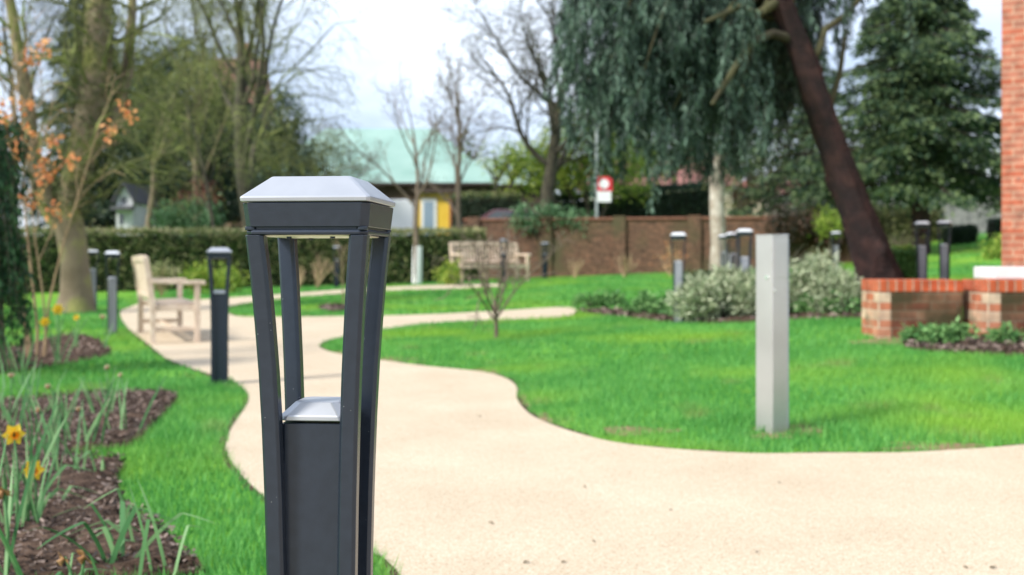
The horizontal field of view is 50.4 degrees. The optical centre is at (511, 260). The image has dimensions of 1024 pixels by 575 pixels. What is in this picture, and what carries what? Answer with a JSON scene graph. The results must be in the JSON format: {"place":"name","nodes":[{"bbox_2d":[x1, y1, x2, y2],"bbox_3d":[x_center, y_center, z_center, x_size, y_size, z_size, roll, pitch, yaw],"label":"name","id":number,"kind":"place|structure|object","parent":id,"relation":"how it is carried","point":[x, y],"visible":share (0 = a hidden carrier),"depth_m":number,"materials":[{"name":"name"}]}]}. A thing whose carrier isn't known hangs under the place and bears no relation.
{"place":"outdoors","nodes":[
{"label":"outdoors","id":0,"kind":"place"},
{"bbox_2d":[0,0,1001,235],"label":"sky","id":1,"kind":"structure","parent":0,"point":[407,28],"materials":[{"name":"white"}]},
{"bbox_2d":[0,231,1023,574],"bbox_3d":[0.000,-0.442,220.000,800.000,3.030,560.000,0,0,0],"label":"lawn ground","id":2,"kind":"structure","parent":0,"point":[134,295],"depth_m":7.36,"materials":[{"name":"plant"}]},
{"bbox_2d":[0,335,35,388],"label":"daffodil","id":3,"kind":"object","parent":2,"relation":"on","point":[22,379],"visible":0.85,"depth_m":7.55,"materials":[{"name":"green plant"}]},
{"bbox_2d":[0,334,110,373],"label":"bed soil","id":4,"kind":"structure","parent":2,"relation":"on","point":[89,351],"depth_m":10.27,"materials":[{"name":"soil"}]},
{"bbox_2d":[0,119,38,373],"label":"weeping evergreen","id":5,"kind":"object","parent":4,"relation":"on","point":[13,259],"visible":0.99,"depth_m":8.68,"materials":[{"name":"plant"}]},
{"bbox_2d":[39,304,91,361],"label":"daffodil","id":6,"kind":"object","parent":4,"relation":"on","point":[57,309],"visible":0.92,"depth_m":9.37,"materials":[{"name":"green plant"}]},
{"bbox_2d":[0,1,138,356],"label":"orange leaved tree","id":7,"kind":"object","parent":4,"relation":"on","point":[30,102],"visible":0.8,"depth_m":9.76,"materials":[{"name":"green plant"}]},
{"bbox_2d":[0,295,1023,574],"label":"bark mulch","id":8,"kind":"object","parent":4,"relation":"on","point":[1018,343],"visible":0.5,"depth_m":5.31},
{"bbox_2d":[0,0,136,214],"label":"bare tree","id":9,"kind":"object","parent":2,"relation":"on","point":[4,35],"visible":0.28,"depth_m":26.38,"materials":[{"name":"brown plant"}]},
{"bbox_2d":[25,0,136,234],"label":"conifer tree","id":10,"kind":"object","parent":2,"relation":"on","point":[86,222],"visible":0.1,"depth_m":41.33,"materials":[{"name":"green plant"}]},
{"bbox_2d":[0,390,205,574],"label":"bed soil","id":11,"kind":"structure","parent":2,"relation":"on","point":[81,479],"depth_m":3.61,"materials":[{"name":"soil"}]},
{"bbox_2d":[0,381,31,439],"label":"daffodil","id":12,"kind":"object","parent":11,"relation":"on","point":[15,415],"visible":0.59,"depth_m":5.17,"materials":[{"name":"green plant"}]},
{"bbox_2d":[0,366,36,419],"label":"daffodil","id":13,"kind":"object","parent":11,"relation":"on","point":[10,375],"visible":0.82,"depth_m":5.86,"materials":[{"name":"green plant"}]},
{"bbox_2d":[0,434,42,574],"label":"daffodil","id":14,"kind":"object","parent":11,"relation":"on","point":[10,557],"visible":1,"depth_m":2.92,"materials":[{"name":"green plant"}]},
{"bbox_2d":[0,423,57,533],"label":"daffodil","id":15,"kind":"object","parent":11,"relation":"on","point":[16,433],"visible":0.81,"depth_m":3.52,"materials":[{"name":"green plant"}]},
{"bbox_2d":[0,400,67,479],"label":"daffodil","id":16,"kind":"object","parent":11,"relation":"on","point":[41,444],"visible":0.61,"depth_m":4.31,"materials":[{"name":"green plant"}]},
{"bbox_2d":[3,450,68,522],"bbox_3d":[-1.551,0.752,3.562,0.186,0.267,0.168,0,0,-45],"label":"daffodil","id":17,"kind":"object","parent":11,"relation":"on","point":[38,469],"visible":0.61,"depth_m":3.56,"materials":[{"name":"green plant"}]},
{"bbox_2d":[27,384,66,457],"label":"daffodil","id":18,"kind":"object","parent":11,"relation":"on","point":[49,434],"visible":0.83,"depth_m":4.76,"materials":[{"name":"green plant"}]},
{"bbox_2d":[43,374,85,431],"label":"daffodil","id":19,"kind":"object","parent":11,"relation":"on","point":[47,386],"visible":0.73,"depth_m":5.48,"materials":[{"name":"green plant"}]},
{"bbox_2d":[49,414,88,471],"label":"daffodil","id":20,"kind":"object","parent":11,"relation":"on","point":[56,467],"visible":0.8,"depth_m":4.41,"materials":[{"name":"green plant"}]},
{"bbox_2d":[56,550,110,574],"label":"daffodil","id":21,"kind":"object","parent":11,"relation":"on","point":[81,559],"visible":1,"depth_m":2.84,"materials":[{"name":"green plant"}]},
{"bbox_2d":[58,378,115,441],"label":"daffodil","id":22,"kind":"object","parent":11,"relation":"on","point":[96,422],"visible":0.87,"depth_m":5.16,"materials":[{"name":"green plant"}]},
{"bbox_2d":[53,488,150,541],"bbox_3d":[-1.233,0.776,3.261,0.291,0.199,0.204,0,0,-17],"label":"daffodil","id":23,"kind":"object","parent":11,"relation":"on","point":[113,525],"visible":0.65,"depth_m":3.27,"materials":[{"name":"green plant"}]},
{"bbox_2d":[23,500,215,563],"bbox_3d":[-1.124,0.785,3.048,0.461,0.180,0.391,0,0,37],"label":"daffodil","id":24,"kind":"object","parent":11,"relation":"on","point":[121,540],"visible":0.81,"depth_m":3.07,"materials":[{"name":"green plant"}]},
{"bbox_2d":[94,373,166,432],"bbox_3d":[-1.973,0.732,5.571,0.355,0.329,0.171,0,0,-42],"label":"daffodil","id":25,"kind":"object","parent":11,"relation":"on","point":[123,410],"visible":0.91,"depth_m":5.53,"materials":[{"name":"green plant"}]},
{"bbox_2d":[129,479,201,574],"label":"daffodil","id":26,"kind":"object","parent":11,"relation":"on","point":[145,535],"visible":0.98,"depth_m":3.01,"materials":[{"name":"green plant"}]},
{"bbox_2d":[0,7,217,178],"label":"bare tree","id":27,"kind":"object","parent":2,"relation":"on","point":[120,58],"visible":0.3,"depth_m":25.57,"materials":[{"name":"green plant"}]},
{"bbox_2d":[104,251,119,334],"bbox_3d":[-4.801,0.396,13.060,0.178,1.020,0.178,0,0,-20],"label":"bollard lamp","id":28,"kind":"object","parent":2,"relation":"on","point":[111,300],"visible":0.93,"depth_m":13.01,"materials":[{"name":"grey"}]},
{"bbox_2d":[0,0,240,313],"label":"mossy trunk tree","id":29,"kind":"object","parent":2,"relation":"on","point":[98,41],"visible":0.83,"depth_m":16.88,"materials":[{"name":"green plant"}]},
{"bbox_2d":[110,182,158,235],"bbox_3d":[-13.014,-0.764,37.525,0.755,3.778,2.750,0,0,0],"label":"white cottage","id":30,"kind":"structure","parent":2,"relation":"on","point":[128,215],"depth_m":36.50,"materials":[{"name":"paint"}]},
{"bbox_2d":[50,26,247,235],"bbox_3d":[-10.894,-3.252,34.394,5.440,8.067,5.828,0,0,0],"label":"forked tree","id":31,"kind":"object","parent":2,"relation":"on","point":[150,207],"visible":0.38,"depth_m":34.16,"materials":[{"name":"green plant"}]},
{"bbox_2d":[149,255,191,295],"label":"twiggy shrub","id":32,"kind":"object","parent":2,"relation":"on","point":[162,274],"visible":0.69,"depth_m":22.68,"materials":[{"name":"green plant"}]},
{"bbox_2d":[84,21,268,235],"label":"evergreen tree","id":33,"kind":"object","parent":2,"relation":"on","point":[233,213],"visible":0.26,"depth_m":41.08,"materials":[{"name":"green plant"}]},
{"bbox_2d":[143,193,230,235],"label":"shrub","id":34,"kind":"object","parent":2,"relation":"on","point":[187,220],"visible":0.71,"depth_m":30.84,"materials":[{"name":"green plant"}]},
{"bbox_2d":[166,174,224,235],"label":"red shrub","id":35,"kind":"object","parent":2,"relation":"on","point":[196,192],"visible":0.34,"depth_m":32.94,"materials":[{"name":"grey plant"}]},
{"bbox_2d":[172,260,221,293],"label":"twiggy shrub","id":36,"kind":"object","parent":2,"relation":"on","point":[199,273],"visible":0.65,"depth_m":23.43,"materials":[{"name":"green plant"}]},
{"bbox_2d":[115,0,292,227],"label":"bare tree","id":37,"kind":"object","parent":2,"relation":"on","point":[196,165],"visible":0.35,"depth_m":39.06,"materials":[{"name":"brown plant"}]},
{"bbox_2d":[116,42,300,235],"bbox_3d":[-8.061,-2.421,29.444,5.018,6.449,5.457,0,0,0],"label":"weeping tree","id":38,"kind":"object","parent":2,"relation":"on","point":[208,196],"visible":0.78,"depth_m":29.36,"materials":[{"name":"green plant"}]},
{"bbox_2d":[206,247,231,385],"bbox_3d":[-2.130,0.416,7.920,0.178,1.020,0.178,0,0,-13],"label":"bollard lamp","id":39,"kind":"object","parent":2,"relation":"on","point":[219,310],"visible":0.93,"depth_m":7.87,"materials":[{"name":"black"}]},
{"bbox_2d":[213,261,250,293],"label":"twiggy shrub","id":40,"kind":"object","parent":2,"relation":"on","point":[220,282],"visible":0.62,"depth_m":23.37,"materials":[{"name":"green plant"}]},
{"bbox_2d":[19,225,489,292],"bbox_3d":[-7.537,-0.047,27.396,14.520,1.855,1.396,0,0,-20],"label":"clipped hedge","id":41,"kind":"object","parent":2,"relation":"on","point":[183,250],"visible":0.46,"depth_m":26.97,"materials":[{"name":"green plant"}]},
{"bbox_2d":[150,0,384,227],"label":"bare tree","id":42,"kind":"object","parent":2,"relation":"on","point":[243,78],"visible":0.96,"depth_m":32.27,"materials":[{"name":"plant"}]},
{"bbox_2d":[225,82,335,199],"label":"evergreen tree","id":43,"kind":"object","parent":2,"relation":"on","point":[290,114],"visible":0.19,"depth_m":47.45,"materials":[{"name":"green plant"}]},
{"bbox_2d":[215,99,380,182],"bbox_3d":[-7.189,-2.529,37.625,5.412,6.319,5.015,0,0,0],"label":"bare tree","id":44,"kind":"object","parent":2,"relation":"on","point":[302,165],"visible":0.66,"depth_m":37.66,"materials":[{"name":"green plant"}]},
{"bbox_2d":[240,176,395,574],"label":"bollard lamp","id":45,"kind":"object","parent":2,"relation":"on","point":[319,459],"visible":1,"depth_m":1.47,"materials":[{"name":"grey"}]},
{"bbox_2d":[314,139,390,189],"bbox_3d":[-5.843,-1.939,39.412,3.038,5.026,3.610,0,0,0],"label":"bare tree","id":46,"kind":"object","parent":2,"relation":"on","point":[375,178],"visible":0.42,"depth_m":39.27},
{"bbox_2d":[259,129,494,201],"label":"green roofed house","id":47,"kind":"structure","parent":2,"relation":"on","point":[399,161],"depth_m":53.18,"materials":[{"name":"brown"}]},
{"bbox_2d":[308,53,476,283],"bbox_3d":[-2.726,-2.195,26.473,3.962,5.843,3.263,0,0,0],"label":"young tree","id":48,"kind":"object","parent":2,"relation":"on","point":[417,266],"visible":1,"depth_m":26.86,"materials":[{"name":"plant"}]},
{"bbox_2d":[412,188,455,234],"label":"yellow porch","id":49,"kind":"object","parent":2,"relation":"on","point":[430,216],"visible":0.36,"depth_m":50.95,"materials":[{"name":"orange paint"}]},
{"bbox_2d":[421,198,436,234],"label":"window","id":50,"kind":"structure","parent":49,"relation":"in","point":[428,210],"depth_m":50.94,"materials":[{"name":"white"}]},
{"bbox_2d":[425,251,465,284],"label":"leafy shrub","id":51,"kind":"object","parent":2,"relation":"on","point":[450,269],"visible":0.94,"depth_m":24.44,"materials":[{"name":"green plant"}]},
{"bbox_2d":[402,38,513,233],"bbox_3d":[-1.810,-3.592,37.859,4.118,8.207,2.924,0,0,0],"label":"bare tree","id":52,"kind":"object","parent":2,"relation":"on","point":[460,137],"visible":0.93,"depth_m":37.87,"materials":[{"name":"brown plant"}]},
{"bbox_2d":[449,189,522,233],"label":"dark hedge","id":53,"kind":"object","parent":2,"relation":"on","point":[474,208],"visible":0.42,"depth_m":46.48,"materials":[{"name":"green plant"}]},
{"bbox_2d":[449,242,530,283],"bbox_3d":[-0.506,0.041,25.107,1.820,0.954,0.653,0,0,-30],"label":"garden bench","id":54,"kind":"object","parent":2,"relation":"on","point":[453,254],"visible":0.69,"depth_m":25.22,"materials":[{"name":"brown wood"}]},
{"bbox_2d":[427,213,577,337],"bbox_3d":[-0.320,0.205,11.165,1.675,1.424,1.244,0,0,-30],"label":"sapling","id":55,"kind":"object","parent":2,"relation":"on","point":[495,308],"visible":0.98,"depth_m":11.16,"materials":[{"name":"plant"}]},
{"bbox_2d":[461,129,543,200],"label":"spring tree","id":56,"kind":"object","parent":2,"relation":"on","point":[495,180],"visible":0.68,"depth_m":46.92,"materials":[{"name":"green plant"}]},
{"bbox_2d":[472,160,540,214],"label":"house","id":57,"kind":"structure","parent":2,"relation":"on","point":[533,196],"depth_m":55.30,"materials":[{"name":"brown tile"}]},
{"bbox_2d":[18,122,1001,234],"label":"distant woodland","id":58,"kind":"object","parent":2,"relation":"on","point":[469,145],"visible":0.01,"depth_m":90.76,"materials":[{"name":"plant"}]},
{"bbox_2d":[439,0,654,216],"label":"bare tree","id":59,"kind":"object","parent":2,"relation":"on","point":[553,164],"visible":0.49,"depth_m":43.45,"materials":[{"name":"brown plant"}]},
{"bbox_2d":[501,198,594,243],"bbox_3d":[1.059,-0.642,31.012,2.723,2.355,1.268,0,0,0],"label":"ivy shrub","id":60,"kind":"object","parent":2,"relation":"on","point":[551,211],"visible":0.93,"depth_m":30.88,"materials":[{"name":"green plant"}]},
{"bbox_2d":[119,287,1022,574],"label":"soil edge","id":61,"kind":"object","parent":2,"relation":"on","point":[395,571],"visible":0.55,"depth_m":5.71,"materials":[{"name":"soil"}]},
{"bbox_2d":[482,108,678,217],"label":"spring tree","id":62,"kind":"object","parent":2,"relation":"on","point":[566,173],"visible":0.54,"depth_m":46.64,"materials":[{"name":"green plant"}]},
{"bbox_2d":[571,290,611,307],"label":"plant","id":63,"kind":"object","parent":2,"relation":"on","point":[593,303],"visible":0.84,"depth_m":15.82,"materials":[{"name":"green plant"}]},
{"bbox_2d":[595,123,611,217],"bbox_3d":[3.037,-2.110,35.978,0.563,5.115,0.144,0,0,0],"label":"road sign","id":64,"kind":"object","parent":2,"relation":"on","point":[602,195],"visible":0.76,"depth_m":35.92,"materials":[{"name":"white"}]},
{"bbox_2d":[555,179,709,217],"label":"dark hedge","id":65,"kind":"object","parent":2,"relation":"on","point":[685,201],"visible":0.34,"depth_m":47.44,"materials":[{"name":"green plant"}]},
{"bbox_2d":[463,215,851,278],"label":"garden wall","id":66,"kind":"structure","parent":2,"relation":"on","point":[601,245],"depth_m":30.50,"materials":[{"name":"brick"}]},
{"bbox_2d":[578,158,737,216],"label":"red roofed house","id":67,"kind":"structure","parent":2,"relation":"on","point":[726,195],"depth_m":68.51,"materials":[{"name":"ceramic"}]},
{"bbox_2d":[602,113,759,193],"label":"evergreen tree","id":68,"kind":"object","parent":2,"relation":"on","point":[678,170],"visible":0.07,"depth_m":59.47,"materials":[{"name":"green plant"}]},
{"bbox_2d":[670,113,766,269],"bbox_3d":[4.895,-1.853,25.971,2.876,4.785,2.763,0,0,0],"label":"pale trunk","id":69,"kind":"object","parent":2,"relation":"on","point":[717,215],"visible":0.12,"depth_m":25.86,"materials":[{"name":"beige plant"}]},
{"bbox_2d":[520,0,919,281],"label":"leaning conifer","id":70,"kind":"object","parent":2,"relation":"on","point":[735,71],"visible":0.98,"depth_m":12.76,"materials":[{"name":"green plant"}]},
{"bbox_2d":[736,229,752,276],"bbox_3d":[2.608,0.154,12.200,0.178,1.020,0.178,0,0,6],"label":"bollard lamp","id":71,"kind":"object","parent":2,"relation":"on","point":[746,263],"visible":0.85,"depth_m":12.14,"materials":[{"name":"grey"}]},
{"bbox_2d":[696,110,815,216],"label":"evergreen tree","id":72,"kind":"object","parent":2,"relation":"on","point":[740,202],"visible":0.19,"depth_m":43.92,"materials":[{"name":"green plant"}]},
{"bbox_2d":[578,301,962,321],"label":"bed soil","id":73,"kind":"structure","parent":2,"relation":"on","point":[743,317],"depth_m":11.79,"materials":[{"name":"soil"}]},
{"bbox_2d":[619,289,657,313],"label":"plant","id":74,"kind":"object","parent":73,"relation":"on","point":[639,303],"visible":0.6,"depth_m":13.77,"materials":[{"name":"green plant"}]},
{"bbox_2d":[643,290,671,314],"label":"plant","id":75,"kind":"object","parent":73,"relation":"on","point":[655,306],"visible":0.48,"depth_m":13.19,"materials":[{"name":"green plant"}]},
{"bbox_2d":[670,232,686,323],"bbox_3d":[1.837,0.201,12.000,0.178,1.020,0.178,0,0,9],"label":"bollard lamp","id":76,"kind":"object","parent":73,"relation":"on","point":[678,267],"visible":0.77,"depth_m":11.95,"materials":[{"name":"grey"}]},
{"bbox_2d":[664,269,729,322],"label":"grey shrub","id":77,"kind":"object","parent":73,"relation":"on","point":[694,298],"visible":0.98,"depth_m":11.79,"materials":[{"name":"green plant"}]},
{"bbox_2d":[685,262,754,317],"bbox_3d":[2.397,0.394,12.113,1.159,0.822,0.873,0,0,0],"label":"grey shrub","id":78,"kind":"object","parent":73,"relation":"on","point":[725,278],"visible":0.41,"depth_m":11.95,"materials":[{"name":"green plant"}]},
{"bbox_2d":[723,267,789,316],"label":"grey shrub","id":79,"kind":"object","parent":73,"relation":"on","point":[747,305],"visible":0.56,"depth_m":11.80,"materials":[{"name":"green plant"}]},
{"bbox_2d":[789,286,822,312],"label":"plant","id":80,"kind":"object","parent":73,"relation":"on","point":[804,308],"visible":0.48,"depth_m":11.99,"materials":[{"name":"green plant"}]},
{"bbox_2d":[789,241,843,311],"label":"grey shrub","id":81,"kind":"object","parent":73,"relation":"on","point":[811,269],"visible":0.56,"depth_m":12.11,"materials":[{"name":"green plant"}]},
{"bbox_2d":[802,264,862,312],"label":"grey shrub","id":82,"kind":"object","parent":73,"relation":"on","point":[845,283],"visible":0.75,"depth_m":11.79,"materials":[{"name":"green plant"}]},
{"bbox_2d":[818,289,861,313],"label":"plant","id":83,"kind":"object","parent":73,"relation":"on","point":[855,309],"visible":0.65,"depth_m":11.68,"materials":[{"name":"green plant"}]},
{"bbox_2d":[755,234,788,433],"bbox_3d":[1.344,0.400,5.618,0.123,1.072,0.123,0,0,-33],"label":"service post","id":84,"kind":"object","parent":2,"relation":"on","point":[772,330],"visible":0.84,"depth_m":5.58,"materials":[{"name":"white"}]},
{"bbox_2d":[774,241,786,276],"label":"door panel","id":85,"kind":"structure","parent":84,"relation":"in","point":[780,247],"depth_m":5.57,"materials":[{"name":"metal"}]},
{"bbox_2d":[757,191,848,267],"bbox_3d":[8.188,-0.779,29.383,3.138,2.181,1.710,0,0,0],"label":"ivy shrub","id":86,"kind":"object","parent":2,"relation":"on","point":[783,226],"visible":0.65,"depth_m":29.25,"materials":[{"name":"green plant"}]},
{"bbox_2d":[726,53,885,216],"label":"conifer tree","id":87,"kind":"object","parent":2,"relation":"on","point":[790,167],"visible":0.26,"depth_m":41.79,"materials":[{"name":"green plant"}]},
{"bbox_2d":[808,204,842,264],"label":"leafy shrub","id":88,"kind":"object","parent":2,"relation":"on","point":[824,225],"visible":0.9,"depth_m":26.98,"materials":[{"name":"green plant"}]},
{"bbox_2d":[786,0,1001,253],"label":"conifer tree","id":89,"kind":"object","parent":2,"relation":"on","point":[913,102],"visible":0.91,"depth_m":29.01,"materials":[{"name":"green plant"}]},
{"bbox_2d":[891,244,916,278],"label":"box hedge","id":90,"kind":"object","parent":2,"relation":"on","point":[905,256],"visible":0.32,"depth_m":16.03,"materials":[{"name":"green plant"}]},
{"bbox_2d":[872,203,946,245],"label":"scrub hedge","id":91,"kind":"object","parent":2,"relation":"on","point":[888,222],"visible":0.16,"depth_m":35.58,"materials":[{"name":"green plant"}]},
{"bbox_2d":[861,279,962,338],"bbox_3d":[3.494,0.535,9.520,0.728,0.737,0.452,0,0,0],"label":"brick planter","id":92,"kind":"object","parent":2,"relation":"on","point":[890,307],"visible":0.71,"depth_m":9.30,"materials":[{"name":"brick"}]},
{"bbox_2d":[914,221,929,278],"bbox_3d":[5.281,0.006,14.000,0.178,1.020,0.178,0,0,14],"label":"bollard lamp","id":93,"kind":"object","parent":2,"relation":"on","point":[922,260],"visible":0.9,"depth_m":13.95,"materials":[{"name":"grey"}]},
{"bbox_2d":[937,220,951,278],"bbox_3d":[5.770,-0.023,14.500,0.178,1.020,0.178,0,0,28],"label":"bollard lamp","id":94,"kind":"object","parent":2,"relation":"on","point":[944,261],"visible":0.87,"depth_m":14.46,"materials":[{"name":"grey"}]},
{"bbox_2d":[900,194,1001,231],"bbox_3d":[16.831,-1.524,40.084,5.263,2.073,0.192,0,0,0],"label":"board fence","id":95,"kind":"object","parent":2,"relation":"on","point":[960,216],"visible":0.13,"depth_m":39.99,"materials":[{"name":"grey"}]},
{"bbox_2d":[941,223,978,244],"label":"hedge","id":96,"kind":"object","parent":2,"relation":"on","point":[965,233],"visible":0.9,"depth_m":32.69,"materials":[{"name":"green plant"}]},
{"bbox_2d":[902,336,1023,354],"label":"bed soil","id":97,"kind":"structure","parent":2,"relation":"on","point":[965,343],"depth_m":8.46,"materials":[{"name":"soil"}]},
{"bbox_2d":[897,321,938,343],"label":"border plant","id":98,"kind":"object","parent":97,"relation":"on","point":[907,333],"visible":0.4,"depth_m":8.91,"materials":[{"name":"green plant"}]},
{"bbox_2d":[913,323,960,344],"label":"border plant","id":99,"kind":"object","parent":97,"relation":"on","point":[932,336],"visible":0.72,"depth_m":8.72,"materials":[{"name":"green plant"}]},
{"bbox_2d":[942,316,984,339],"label":"border plant","id":100,"kind":"object","parent":97,"relation":"on","point":[962,331],"visible":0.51,"depth_m":8.92,"materials":[{"name":"green plant"}]},
{"bbox_2d":[980,321,1023,343],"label":"border plant","id":101,"kind":"object","parent":97,"relation":"on","point":[1005,333],"visible":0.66,"depth_m":8.74,"materials":[{"name":"green plant"}]},
{"bbox_2d":[976,232,1001,259],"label":"leafy shrub","id":102,"kind":"object","parent":2,"relation":"on","point":[993,249],"visible":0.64,"depth_m":23.98,"materials":[{"name":"green plant"}]},
{"bbox_2d":[962,279,1023,336],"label":"brick planter","id":103,"kind":"object","parent":2,"relation":"on","point":[991,303],"visible":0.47,"depth_m":9.00,"materials":[{"name":"brick"}]},
{"bbox_2d":[974,267,1023,278],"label":"stone slab","id":104,"kind":"structure","parent":103,"relation":"on","point":[998,272],"depth_m":9.30,"materials":[{"name":"stone"}]},
{"bbox_2d":[1002,0,1023,266],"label":"brick building","id":105,"kind":"structure","parent":2,"relation":"on","point":[1012,133],"depth_m":11.45,"materials":[{"name":"red"}]},
{"bbox_2d":[120,284,1023,574],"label":"path","id":106,"kind":"structure","parent":0,"point":[456,474],"depth_m":4.16,"materials":[{"name":"concrete"}]},
{"bbox_2d":[132,255,205,343],"bbox_3d":[-3.987,0.415,12.547,0.653,0.954,1.820,0,0,-23],"label":"garden bench","id":107,"kind":"object","parent":106,"relation":"on","point":[145,281],"visible":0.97,"depth_m":11.82,"materials":[{"name":"brown wood"}]},
{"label":"road","id":108,"kind":"structure","parent":0,"visible":0},
{"bbox_2d":[391,199,414,234],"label":"parked van","id":109,"kind":"object","parent":108,"relation":"on","point":[403,214],"visible":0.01,"depth_m":40.14,"materials":[{"name":"white paint"}]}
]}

